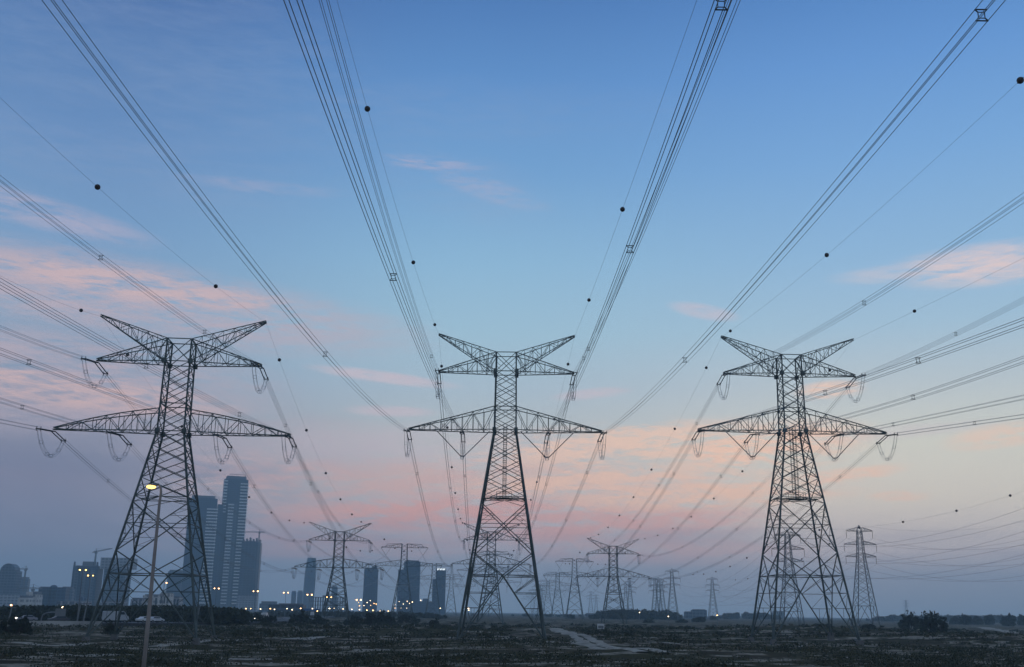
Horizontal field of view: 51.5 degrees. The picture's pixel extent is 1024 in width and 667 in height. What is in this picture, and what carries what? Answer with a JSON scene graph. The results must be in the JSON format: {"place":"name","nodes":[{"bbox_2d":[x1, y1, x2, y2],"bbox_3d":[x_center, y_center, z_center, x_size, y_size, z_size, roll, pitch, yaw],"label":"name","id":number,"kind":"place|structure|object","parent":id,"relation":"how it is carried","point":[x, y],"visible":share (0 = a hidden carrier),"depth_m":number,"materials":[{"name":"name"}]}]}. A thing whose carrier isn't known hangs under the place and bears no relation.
{"place":"outdoors","nodes":[
{"label":"outdoors","id":0,"kind":"place"},
{"bbox_2d":[101,616,334,626],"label":"road","id":1,"kind":"structure","parent":0,"point":[284,619],"depth_m":269.16,"materials":[{"name":"asphalt"}]},
{"bbox_2d":[7,621,101,626],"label":"crash barrier","id":2,"kind":"object","parent":1,"relation":"on","point":[67,623],"visible":0.35,"depth_m":242.95,"materials":[{"name":"metal"}]},
{"bbox_2d":[406,563,459,614],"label":"transmission tower","id":3,"kind":"structure","parent":0,"point":[433,585],"depth_m":959.13,"materials":[{"name":"metal"}]},
{"bbox_2d":[0,609,1023,666],"bbox_3d":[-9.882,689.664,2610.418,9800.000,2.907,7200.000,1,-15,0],"label":"ground","id":4,"kind":"structure","parent":0,"point":[516,619],"depth_m":159.90,"materials":[{"name":"soil"}]},
{"bbox_2d":[0,563,21,606],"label":"domed block","id":5,"kind":"structure","parent":4,"relation":"on","point":[10,578],"depth_m":1448.91,"materials":[{"name":"concrete"}]},
{"bbox_2d":[0,614,35,634],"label":"bush","id":6,"kind":"object","parent":4,"relation":"on","point":[23,625],"visible":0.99,"depth_m":174.75,"materials":[{"name":"green plant"}]},
{"bbox_2d":[19,577,29,595],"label":"apartment block","id":7,"kind":"structure","parent":4,"relation":"on","point":[27,581],"depth_m":1841.27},
{"bbox_2d":[17,592,33,605],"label":"white building","id":8,"kind":"structure","parent":4,"relation":"on","point":[27,599],"depth_m":1060.38,"materials":[{"name":"concrete"}]},
{"bbox_2d":[33,591,42,605],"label":"white building","id":9,"kind":"structure","parent":4,"relation":"on","point":[38,597],"depth_m":1081.06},
{"bbox_2d":[2,642,93,645],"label":"bare sand","id":10,"kind":"structure","parent":4,"relation":"on","point":[30,643],"depth_m":130.03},
{"bbox_2d":[40,608,65,620],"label":"road sign","id":11,"kind":"object","parent":4,"relation":"on","point":[59,612],"visible":0.74,"depth_m":252.77,"materials":[{"name":"grey paint"}]},
{"bbox_2d":[38,585,69,605],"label":"office block","id":12,"kind":"structure","parent":4,"relation":"on","point":[52,594],"depth_m":1207.26,"materials":[{"name":"blue glass"}]},
{"bbox_2d":[57,597,91,605],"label":"domed hall","id":13,"kind":"structure","parent":4,"relation":"on","point":[83,600],"depth_m":766.76,"materials":[{"name":"concrete"}]},
{"bbox_2d":[71,561,102,605],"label":"hotel block","id":14,"kind":"structure","parent":4,"relation":"on","point":[94,589],"depth_m":1447.61,"materials":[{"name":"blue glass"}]},
{"bbox_2d":[102,611,128,622],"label":"van","id":15,"kind":"object","parent":4,"relation":"on","point":[113,614],"visible":0.74,"depth_m":255.02,"materials":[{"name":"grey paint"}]},
{"bbox_2d":[100,557,137,605],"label":"office block","id":16,"kind":"structure","parent":4,"relation":"on","point":[105,565],"depth_m":1449.61,"materials":[{"name":"concrete"}]},
{"bbox_2d":[0,603,253,624],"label":"tree belt","id":17,"kind":"object","parent":4,"relation":"on","point":[222,616],"visible":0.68,"depth_m":279.00,"materials":[{"name":"green plant"}]},
{"bbox_2d":[130,598,146,605],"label":"villa","id":18,"kind":"object","parent":4,"relation":"on","point":[140,601],"visible":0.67,"depth_m":865.93,"materials":[{"name":"beige concrete"}]},
{"bbox_2d":[141,483,161,666],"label":"street lamp","id":19,"kind":"object","parent":4,"relation":"on","point":[148,616],"visible":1,"depth_m":59.28,"materials":[{"name":"metal"}]},
{"bbox_2d":[143,594,159,606],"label":"villa","id":20,"kind":"object","parent":4,"relation":"on","point":[155,599],"visible":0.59,"depth_m":914.64,"materials":[{"name":"beige concrete"}]},
{"bbox_2d":[36,314,296,644],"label":"transmission tower","id":21,"kind":"structure","parent":4,"relation":"on","point":[162,434],"depth_m":155.70,"materials":[{"name":"metal"}]},
{"bbox_2d":[0,325,83,359],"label":"conductor bundle","id":22,"kind":"object","parent":21,"relation":"attached to","point":[37,341],"visible":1,"depth_m":138.84,"materials":[{"name":"silver metal"}]},
{"bbox_2d":[2,398,109,433],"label":"conductor bundle","id":23,"kind":"object","parent":21,"relation":"attached to","point":[52,417],"visible":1,"depth_m":132.31,"materials":[{"name":"silver metal"}]},
{"bbox_2d":[0,348,215,435],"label":"conductor bundle","id":24,"kind":"object","parent":21,"relation":"attached to","point":[28,364],"visible":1,"depth_m":108.32,"materials":[{"name":"silver metal"}]},
{"bbox_2d":[0,175,254,364],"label":"conductor bundle","id":25,"kind":"object","parent":21,"relation":"attached to","point":[112,265],"visible":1,"depth_m":102.00,"materials":[{"name":"silver metal"}]},
{"bbox_2d":[6,103,264,321],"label":"earth wire","id":26,"kind":"object","parent":21,"relation":"attached to","point":[97,186],"visible":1,"depth_m":98.82,"materials":[{"name":"black metal"}]},
{"bbox_2d":[0,278,284,436],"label":"conductor bundle","id":27,"kind":"object","parent":21,"relation":"attached to","point":[147,363],"visible":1,"depth_m":93.53,"materials":[{"name":"silver metal"}]},
{"bbox_2d":[64,440,290,571],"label":"conductor bundle","id":28,"kind":"object","parent":21,"relation":"hanging from","point":[152,514],"visible":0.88,"depth_m":200.11,"materials":[{"name":"silver metal"}]},
{"bbox_2d":[104,372,307,541],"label":"conductor bundle","id":29,"kind":"object","parent":21,"relation":"attached to","point":[190,469],"visible":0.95,"depth_m":226.52,"materials":[{"name":"silver metal"}]},
{"bbox_2d":[131,449,316,573],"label":"conductor bundle","id":30,"kind":"object","parent":21,"relation":"hanging from","point":[216,529],"visible":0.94,"depth_m":228.62,"materials":[{"name":"silver metal"}]},
{"bbox_2d":[228,449,355,573],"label":"conductor bundle","id":31,"kind":"object","parent":21,"relation":"hanging from","point":[278,518],"visible":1,"depth_m":206.67,"materials":[{"name":"silver metal"}]},
{"bbox_2d":[264,380,360,542],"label":"conductor bundle","id":32,"kind":"object","parent":21,"relation":"hanging from","point":[300,456],"visible":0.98,"depth_m":201.74,"materials":[{"name":"silver metal"}]},
{"bbox_2d":[295,451,380,571],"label":"conductor bundle","id":33,"kind":"object","parent":21,"relation":"hanging from","point":[326,511],"visible":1,"depth_m":202.15,"materials":[{"name":"silver metal"}]},
{"bbox_2d":[159,592,173,605],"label":"villa","id":34,"kind":"object","parent":4,"relation":"on","point":[170,595],"visible":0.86,"depth_m":847.61,"materials":[{"name":"beige concrete"}]},
{"bbox_2d":[166,570,182,595],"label":"apartment block","id":35,"kind":"structure","parent":4,"relation":"on","point":[174,580],"depth_m":2033.74,"materials":[{"name":"blue glass"}]},
{"bbox_2d":[149,639,247,646],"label":"bare sand","id":36,"kind":"structure","parent":4,"relation":"on","point":[167,644],"depth_m":140.50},
{"bbox_2d":[180,495,223,607],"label":"skyscraper","id":37,"kind":"structure","parent":4,"relation":"on","point":[210,509],"depth_m":1911.56,"materials":[{"name":"blue glass"}]},
{"bbox_2d":[215,474,248,607],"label":"skyscraper","id":38,"kind":"structure","parent":4,"relation":"on","point":[234,497],"depth_m":1950.84,"materials":[{"name":"blue glass"}]},
{"bbox_2d":[236,538,261,610],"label":"skyscraper","id":39,"kind":"structure","parent":4,"relation":"on","point":[246,588],"depth_m":1819.82,"materials":[{"name":"glass"}]},
{"bbox_2d":[247,529,264,603],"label":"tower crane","id":40,"kind":"object","parent":4,"relation":"on","point":[258,532],"visible":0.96,"depth_m":1812.48,"materials":[{"name":"grey paint"}]},
{"bbox_2d":[250,612,277,622],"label":"bush","id":41,"kind":"object","parent":4,"relation":"on","point":[265,618],"visible":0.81,"depth_m":315.92,"materials":[{"name":"green plant"}]},
{"bbox_2d":[259,601,278,611],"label":"apartment block","id":42,"kind":"structure","parent":4,"relation":"on","point":[263,605],"depth_m":1443.49,"materials":[{"name":"concrete"}]},
{"bbox_2d":[268,603,305,611],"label":"station building","id":43,"kind":"structure","parent":4,"relation":"on","point":[283,607],"depth_m":863.85,"materials":[{"name":"concrete"}]},
{"bbox_2d":[288,609,311,622],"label":"bush","id":44,"kind":"object","parent":4,"relation":"on","point":[301,617],"visible":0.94,"depth_m":342.73,"materials":[{"name":"green plant"}]},
{"bbox_2d":[303,558,315,608],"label":"slender tower","id":45,"kind":"structure","parent":4,"relation":"on","point":[309,586],"depth_m":2620.94,"materials":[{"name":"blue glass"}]},
{"bbox_2d":[310,614,329,624],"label":"bush","id":46,"kind":"object","parent":4,"relation":"on","point":[317,619],"visible":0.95,"depth_m":332.92,"materials":[{"name":"green plant"}]},
{"bbox_2d":[310,595,347,611],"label":"frame building","id":47,"kind":"structure","parent":4,"relation":"on","point":[337,601],"depth_m":1260.25,"materials":[{"name":"concrete"}]},
{"bbox_2d":[292,522,383,619],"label":"transmission tower","id":48,"kind":"structure","parent":4,"relation":"on","point":[333,567],"depth_m":415.48,"materials":[{"name":"metal"}]},
{"bbox_2d":[251,610,446,618],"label":"tree belt","id":49,"kind":"object","parent":4,"relation":"on","point":[278,613],"visible":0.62,"depth_m":646.30,"materials":[{"name":"green plant"}]},
{"bbox_2d":[343,615,362,625],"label":"bush","id":50,"kind":"object","parent":4,"relation":"on","point":[352,620],"visible":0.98,"depth_m":328.51,"materials":[{"name":"green plant"}]},
{"bbox_2d":[362,612,376,624],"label":"bush","id":51,"kind":"object","parent":4,"relation":"on","point":[370,618],"visible":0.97,"depth_m":333.59,"materials":[{"name":"green plant"}]},
{"bbox_2d":[362,566,377,611],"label":"office tower","id":52,"kind":"structure","parent":4,"relation":"on","point":[370,590],"depth_m":1834.14,"materials":[{"name":"blue glass"}]},
{"bbox_2d":[376,609,386,623],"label":"bush","id":53,"kind":"object","parent":4,"relation":"on","point":[380,617],"visible":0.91,"depth_m":354.55,"materials":[{"name":"green plant"}]},
{"bbox_2d":[366,543,441,614],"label":"transmission tower","id":54,"kind":"structure","parent":4,"relation":"on","point":[396,589],"depth_m":683.46,"materials":[{"name":"metal"}]},
{"bbox_2d":[396,560,420,612],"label":"office tower","id":55,"kind":"structure","parent":4,"relation":"on","point":[412,571],"depth_m":1738.39,"materials":[{"name":"blue glass"}]},
{"bbox_2d":[397,613,420,622],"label":"bush","id":56,"kind":"object","parent":4,"relation":"on","point":[402,618],"visible":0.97,"depth_m":406.54,"materials":[{"name":"green plant"}]},
{"bbox_2d":[416,568,445,613],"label":"office tower","id":57,"kind":"structure","parent":4,"relation":"on","point":[441,593],"depth_m":1736.41,"materials":[{"name":"blue glass"}]},
{"bbox_2d":[431,574,463,614],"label":"transmission tower","id":58,"kind":"structure","parent":4,"relation":"on","point":[449,583],"depth_m":1234.62,"materials":[{"name":"metal"}]},
{"bbox_2d":[451,523,531,622],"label":"transmission tower","id":59,"kind":"structure","parent":4,"relation":"on","point":[491,562],"depth_m":459.06,"materials":[{"name":"metal"}]},
{"bbox_2d":[458,551,525,618],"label":"transmission tower","id":60,"kind":"structure","parent":4,"relation":"on","point":[487,588],"depth_m":751.45,"materials":[{"name":"metal"}]},
{"bbox_2d":[404,333,606,639],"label":"transmission tower","id":61,"kind":"structure","parent":4,"relation":"on","point":[470,574],"depth_m":185.43,"materials":[{"name":"metal"}]},
{"bbox_2d":[42,0,405,430],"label":"conductor bundle","id":62,"kind":"object","parent":61,"relation":"attached to","point":[325,355],"visible":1,"depth_m":55.98,"materials":[{"name":"silver metal"}]},
{"bbox_2d":[283,0,461,432],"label":"conductor bundle","id":63,"kind":"object","parent":61,"relation":"attached to","point":[357,173],"visible":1,"depth_m":49.97,"materials":[{"name":"silver metal"}]},
{"bbox_2d":[319,0,437,369],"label":"conductor bundle","id":64,"kind":"object","parent":61,"relation":"attached to","point":[370,158],"visible":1,"depth_m":84.71,"materials":[{"name":"silver metal"}]},
{"bbox_2d":[337,2,437,331],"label":"earth wire","id":65,"kind":"object","parent":61,"relation":"attached to","point":[366,108],"visible":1,"depth_m":95.32,"materials":[{"name":"black metal"}]},
{"bbox_2d":[438,385,460,539],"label":"conductor bundle","id":66,"kind":"object","parent":61,"relation":"hanging from","point":[446,462],"visible":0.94,"depth_m":236.11,"materials":[{"name":"silver metal"}]},
{"bbox_2d":[520,385,572,541],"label":"conductor bundle","id":67,"kind":"object","parent":61,"relation":"attached to","point":[552,459],"visible":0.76,"depth_m":241.81,"materials":[{"name":"silver metal"}]},
{"bbox_2d":[577,0,696,329],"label":"earth wire","id":68,"kind":"object","parent":61,"relation":"attached to","point":[622,209],"visible":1,"depth_m":106.87,"materials":[{"name":"silver metal"}]},
{"bbox_2d":[547,0,730,434],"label":"conductor bundle","id":69,"kind":"object","parent":61,"relation":"attached to","point":[723,9],"visible":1,"depth_m":52.18,"materials":[{"name":"silver metal"}]},
{"bbox_2d":[574,0,740,373],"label":"conductor bundle","id":70,"kind":"object","parent":61,"relation":"attached to","point":[670,156],"visible":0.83,"depth_m":75.91,"materials":[{"name":"silver metal"}]},
{"bbox_2d":[604,0,1005,433],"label":"conductor bundle","id":71,"kind":"object","parent":61,"relation":"attached to","point":[977,20],"visible":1,"depth_m":52.03,"materials":[{"name":"silver metal"}]},
{"bbox_2d":[0,619,1023,666],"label":"scrub","id":72,"kind":"object","parent":4,"relation":"on","point":[357,655],"visible":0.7,"depth_m":138.72,"materials":[{"name":"green plant"}]},
{"bbox_2d":[471,613,581,616],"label":"tree belt","id":73,"kind":"object","parent":4,"relation":"on","point":[544,615],"visible":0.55,"depth_m":1242.52,"materials":[{"name":"green plant"}]},
{"bbox_2d":[531,580,565,614],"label":"transmission tower","id":74,"kind":"structure","parent":4,"relation":"on","point":[549,589],"depth_m":1399.08,"materials":[{"name":"metal"}]},
{"bbox_2d":[535,572,580,616],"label":"transmission tower","id":75,"kind":"structure","parent":4,"relation":"on","point":[558,591],"depth_m":1124.34,"materials":[{"name":"metal"}]},
{"bbox_2d":[544,558,604,618],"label":"transmission tower","id":76,"kind":"structure","parent":4,"relation":"on","point":[569,598],"depth_m":838.31,"materials":[{"name":"metal"}]},
{"bbox_2d":[575,538,651,623],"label":"transmission tower","id":77,"kind":"structure","parent":4,"relation":"on","point":[617,580],"depth_m":491.21,"materials":[{"name":"metal"}]},
{"bbox_2d":[578,441,694,577],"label":"conductor bundle","id":78,"kind":"object","parent":77,"relation":"attached to","point":[654,502],"visible":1,"depth_m":234.33,"materials":[{"name":"silver metal"}]},
{"bbox_2d":[612,441,745,578],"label":"conductor bundle","id":79,"kind":"object","parent":77,"relation":"attached to","point":[693,508],"visible":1,"depth_m":238.30,"materials":[{"name":"silver metal"}]},
{"bbox_2d":[633,444,827,579],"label":"conductor bundle","id":80,"kind":"object","parent":77,"relation":"attached to","point":[735,528],"visible":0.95,"depth_m":271.72,"materials":[{"name":"silver metal"}]},
{"bbox_2d":[660,445,878,579],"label":"conductor bundle","id":81,"kind":"object","parent":77,"relation":"attached to","point":[784,519],"visible":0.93,"depth_m":253.48,"materials":[{"name":"silver metal"}]},
{"bbox_2d":[591,608,682,619],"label":"tree belt","id":82,"kind":"object","parent":4,"relation":"on","point":[645,614],"visible":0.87,"depth_m":888.01,"materials":[{"name":"green plant"}]},
{"bbox_2d":[663,569,680,620],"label":"slim pylon","id":83,"kind":"object","parent":4,"relation":"on","point":[673,583],"visible":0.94,"depth_m":807.63,"materials":[{"name":"metal"}]},
{"bbox_2d":[691,609,706,618],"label":"building","id":84,"kind":"structure","parent":4,"relation":"on","point":[699,613],"depth_m":1298.67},
{"bbox_2d":[706,577,718,619],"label":"slim pylon","id":85,"kind":"object","parent":4,"relation":"on","point":[710,605],"visible":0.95,"depth_m":971.79,"materials":[{"name":"metal"}]},
{"bbox_2d":[717,611,781,619],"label":"tree belt","id":86,"kind":"object","parent":4,"relation":"on","point":[745,615],"visible":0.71,"depth_m":1402.05,"materials":[{"name":"green plant"}]},
{"bbox_2d":[771,530,804,624],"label":"slim pylon","id":87,"kind":"object","parent":4,"relation":"on","point":[790,558],"visible":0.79,"depth_m":415.50,"materials":[{"name":"metal"}]},
{"bbox_2d":[691,335,897,645],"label":"transmission tower","id":88,"kind":"structure","parent":4,"relation":"on","point":[830,633],"depth_m":188.60,"materials":[{"name":"metal"}]},
{"bbox_2d":[593,383,719,552],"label":"conductor bundle","id":89,"kind":"object","parent":88,"relation":"attached to","point":[670,464],"visible":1,"depth_m":246.80,"materials":[{"name":"silver metal"}]},
{"bbox_2d":[658,386,848,555],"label":"conductor bundle","id":90,"kind":"object","parent":88,"relation":"attached to","point":[760,487],"visible":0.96,"depth_m":269.24,"materials":[{"name":"silver metal"}]},
{"bbox_2d":[701,317,1023,431],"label":"conductor bundle","id":91,"kind":"object","parent":88,"relation":"attached to","point":[826,390],"visible":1,"depth_m":90.97,"materials":[{"name":"silver metal"}]},
{"bbox_2d":[730,193,1022,374],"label":"conductor bundle","id":92,"kind":"object","parent":88,"relation":"attached to","point":[892,281],"visible":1,"depth_m":105.94,"materials":[{"name":"silver metal"}]},
{"bbox_2d":[729,77,1023,331],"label":"earth wire","id":93,"kind":"object","parent":88,"relation":"attached to","point":[1019,80],"visible":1,"depth_m":94.79,"materials":[{"name":"silver metal"}]},
{"bbox_2d":[758,356,1023,434],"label":"conductor bundle","id":94,"kind":"object","parent":88,"relation":"attached to","point":[910,396],"visible":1,"depth_m":111.98,"materials":[{"name":"silver metal"}]},
{"bbox_2d":[840,395,1020,435],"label":"conductor bundle","id":95,"kind":"object","parent":88,"relation":"attached to","point":[939,413],"visible":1,"depth_m":141.83,"materials":[{"name":"silver metal"}]},
{"bbox_2d":[862,299,1022,375],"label":"conductor bundle","id":96,"kind":"object","parent":88,"relation":"attached to","point":[950,335],"visible":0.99,"depth_m":149.29,"materials":[{"name":"silver metal"}]},
{"bbox_2d":[895,414,1023,435],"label":"conductor bundle","id":97,"kind":"object","parent":88,"relation":"attached to","point":[963,423],"visible":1,"depth_m":156.32,"materials":[{"name":"silver metal"}]},
{"bbox_2d":[844,525,880,625],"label":"slim pylon","id":98,"kind":"object","parent":4,"relation":"on","point":[858,554],"visible":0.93,"depth_m":420.85,"materials":[{"name":"metal"}]},
{"bbox_2d":[897,610,923,628],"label":"bush","id":99,"kind":"object","parent":4,"relation":"on","point":[908,621],"visible":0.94,"depth_m":386.22,"materials":[{"name":"green plant"}]},
{"bbox_2d":[919,611,948,632],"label":"bush","id":100,"kind":"object","parent":4,"relation":"on","point":[931,624],"visible":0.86,"depth_m":313.98,"materials":[{"name":"green plant"}]},
{"bbox_2d":[865,613,1018,622],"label":"tree belt","id":101,"kind":"object","parent":4,"relation":"on","point":[894,617],"visible":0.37,"depth_m":1359.57,"materials":[{"name":"green plant"}]},
{"bbox_2d":[959,615,971,624],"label":"tree","id":102,"kind":"object","parent":4,"relation":"on","point":[965,620],"visible":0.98,"depth_m":771.95,"materials":[{"name":"green plant"}]},
{"bbox_2d":[983,614,994,624],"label":"tree","id":103,"kind":"object","parent":4,"relation":"on","point":[989,620],"visible":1,"depth_m":868.39,"materials":[{"name":"green plant"}]},
{"bbox_2d":[1000,613,1016,625],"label":"tree","id":104,"kind":"object","parent":4,"relation":"on","point":[1009,620],"visible":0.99,"depth_m":733.58,"materials":[{"name":"green plant"}]},
{"bbox_2d":[0,0,1023,617],"label":"sky","id":105,"kind":"structure","parent":0,"point":[511,136],"materials":[{"name":"blue"}]},
{"bbox_2d":[550,628,582,635],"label":"path","id":106,"kind":"structure","parent":0,"point":[563,632],"depth_m":254.74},
{"bbox_2d":[566,634,647,651],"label":"path","id":107,"kind":"structure","parent":0,"point":[587,643],"depth_m":145.44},
{"bbox_2d":[581,634,672,652],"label":"path","id":108,"kind":"structure","parent":0,"point":[593,640],"depth_m":152.31,"materials":[{"name":"sand"}]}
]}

